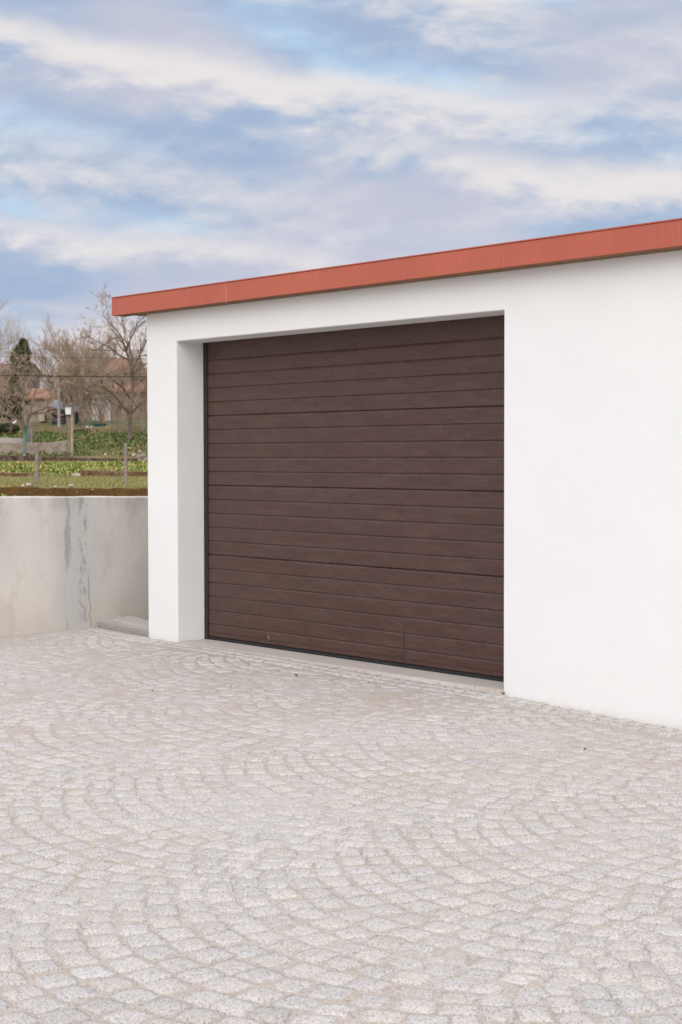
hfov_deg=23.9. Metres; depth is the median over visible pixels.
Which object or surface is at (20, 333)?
bare tree
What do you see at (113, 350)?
overhead cable
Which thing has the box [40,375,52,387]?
white house
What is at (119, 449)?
field edge grass
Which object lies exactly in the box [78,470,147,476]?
garden stone wall
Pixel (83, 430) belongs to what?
brown shrub
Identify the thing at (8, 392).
bare bush
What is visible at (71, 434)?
concrete post
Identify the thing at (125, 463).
granite post
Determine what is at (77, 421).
wire fence
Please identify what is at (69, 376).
overhead cable
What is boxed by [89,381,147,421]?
grey gabled house
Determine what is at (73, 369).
bare bush
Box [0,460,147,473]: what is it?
cabbage bed
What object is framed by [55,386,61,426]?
utility pole
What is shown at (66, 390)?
bare bush
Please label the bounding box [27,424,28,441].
vine post
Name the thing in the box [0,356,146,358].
overhead cable
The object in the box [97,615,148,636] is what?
kerb stone
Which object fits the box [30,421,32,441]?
vine post
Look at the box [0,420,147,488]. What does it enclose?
terrain
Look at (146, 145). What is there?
sky
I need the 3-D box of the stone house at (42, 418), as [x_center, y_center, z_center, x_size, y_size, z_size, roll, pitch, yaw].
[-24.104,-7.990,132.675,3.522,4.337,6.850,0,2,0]
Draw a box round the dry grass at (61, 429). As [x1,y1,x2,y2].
[17,424,147,433]
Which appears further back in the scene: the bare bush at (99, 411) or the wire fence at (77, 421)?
the bare bush at (99, 411)
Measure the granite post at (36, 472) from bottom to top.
1.671 m
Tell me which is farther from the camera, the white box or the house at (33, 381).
the house at (33, 381)
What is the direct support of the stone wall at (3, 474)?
on the terrain at (97, 455)
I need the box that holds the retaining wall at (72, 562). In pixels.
[0,496,148,635]
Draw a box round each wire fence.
[54,420,92,426]
[110,421,146,426]
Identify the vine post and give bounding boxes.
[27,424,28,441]
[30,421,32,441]
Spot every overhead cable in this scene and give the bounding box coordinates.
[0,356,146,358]
[0,375,130,376]
[19,349,141,350]
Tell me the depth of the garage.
11.03 m
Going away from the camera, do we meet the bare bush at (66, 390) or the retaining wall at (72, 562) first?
the retaining wall at (72, 562)
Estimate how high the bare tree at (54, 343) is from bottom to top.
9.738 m
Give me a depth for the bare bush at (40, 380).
127.40 m
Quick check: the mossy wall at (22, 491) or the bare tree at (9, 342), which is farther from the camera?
the bare tree at (9, 342)
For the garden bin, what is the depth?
118.46 m
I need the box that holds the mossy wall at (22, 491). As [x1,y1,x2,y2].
[0,486,147,495]
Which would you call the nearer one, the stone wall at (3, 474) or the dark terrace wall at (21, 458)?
the stone wall at (3, 474)
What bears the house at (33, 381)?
on the terrain at (97, 455)
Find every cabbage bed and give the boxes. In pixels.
[0,429,147,455]
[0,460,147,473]
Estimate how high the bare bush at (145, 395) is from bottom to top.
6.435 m
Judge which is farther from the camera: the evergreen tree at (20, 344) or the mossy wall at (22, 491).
the evergreen tree at (20, 344)
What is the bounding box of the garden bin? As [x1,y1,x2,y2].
[94,423,105,426]
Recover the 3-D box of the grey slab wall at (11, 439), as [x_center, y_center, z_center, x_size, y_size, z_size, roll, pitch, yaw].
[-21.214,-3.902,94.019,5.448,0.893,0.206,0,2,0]
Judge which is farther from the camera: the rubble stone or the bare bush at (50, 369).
the bare bush at (50, 369)
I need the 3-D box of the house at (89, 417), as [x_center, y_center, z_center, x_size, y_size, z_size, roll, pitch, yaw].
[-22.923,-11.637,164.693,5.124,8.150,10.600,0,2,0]
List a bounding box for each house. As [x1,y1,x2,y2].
[0,350,42,421]
[23,388,67,422]
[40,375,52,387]
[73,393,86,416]
[86,358,144,420]
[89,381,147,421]
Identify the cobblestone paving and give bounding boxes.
[0,628,681,1023]
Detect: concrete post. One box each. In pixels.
[68,415,69,454]
[70,413,73,455]
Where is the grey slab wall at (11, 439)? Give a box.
[0,438,22,441]
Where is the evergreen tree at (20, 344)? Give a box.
[0,338,32,424]
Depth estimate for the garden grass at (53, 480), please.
53.52 m
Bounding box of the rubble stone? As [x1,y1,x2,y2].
[140,453,146,458]
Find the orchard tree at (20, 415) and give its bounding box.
[0,309,68,455]
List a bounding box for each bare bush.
[0,362,47,423]
[14,328,120,423]
[27,359,85,408]
[43,341,143,423]
[45,368,89,423]
[49,329,111,426]
[49,335,109,427]
[84,364,120,422]
[89,332,146,428]
[120,338,147,432]
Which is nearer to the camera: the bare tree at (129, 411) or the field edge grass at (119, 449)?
the field edge grass at (119, 449)
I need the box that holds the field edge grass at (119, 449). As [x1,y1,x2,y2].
[73,442,147,450]
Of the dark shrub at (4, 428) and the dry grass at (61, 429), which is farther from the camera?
the dry grass at (61, 429)
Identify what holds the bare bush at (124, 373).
on the terrain at (97, 455)
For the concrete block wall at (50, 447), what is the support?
on the terrain at (97, 455)
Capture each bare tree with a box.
[0,296,20,362]
[6,311,37,358]
[29,283,146,439]
[33,311,126,425]
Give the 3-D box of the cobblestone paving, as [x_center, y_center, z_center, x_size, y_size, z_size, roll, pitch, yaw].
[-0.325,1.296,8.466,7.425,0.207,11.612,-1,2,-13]
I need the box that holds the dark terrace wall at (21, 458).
[0,455,136,460]
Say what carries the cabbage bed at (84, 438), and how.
on the terrain at (97, 455)
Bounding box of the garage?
[111,218,681,729]
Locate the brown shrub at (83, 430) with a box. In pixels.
[73,428,91,433]
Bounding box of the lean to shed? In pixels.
[48,400,79,424]
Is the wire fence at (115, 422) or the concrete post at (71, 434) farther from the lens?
the wire fence at (115, 422)
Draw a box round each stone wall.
[0,472,70,476]
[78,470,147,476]
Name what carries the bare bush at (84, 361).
on the terrain at (97, 455)
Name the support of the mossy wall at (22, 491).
on the terrain at (97, 455)
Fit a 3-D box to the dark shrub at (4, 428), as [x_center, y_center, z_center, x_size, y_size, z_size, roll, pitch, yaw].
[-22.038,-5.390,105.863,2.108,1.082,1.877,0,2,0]
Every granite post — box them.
[34,443,38,485]
[124,444,126,484]
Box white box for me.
[65,407,70,414]
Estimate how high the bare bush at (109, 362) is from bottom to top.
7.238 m
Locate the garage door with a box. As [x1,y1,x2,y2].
[203,315,503,681]
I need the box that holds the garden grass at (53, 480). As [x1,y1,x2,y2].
[0,472,147,486]
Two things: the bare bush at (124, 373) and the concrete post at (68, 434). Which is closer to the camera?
the concrete post at (68, 434)
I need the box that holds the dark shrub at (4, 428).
[0,422,20,436]
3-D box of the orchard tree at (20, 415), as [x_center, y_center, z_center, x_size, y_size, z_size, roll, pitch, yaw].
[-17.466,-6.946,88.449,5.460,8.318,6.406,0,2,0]
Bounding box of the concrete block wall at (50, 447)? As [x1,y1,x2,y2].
[0,441,65,453]
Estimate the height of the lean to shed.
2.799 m
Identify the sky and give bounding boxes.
[0,0,681,374]
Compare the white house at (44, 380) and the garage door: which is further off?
the white house at (44, 380)

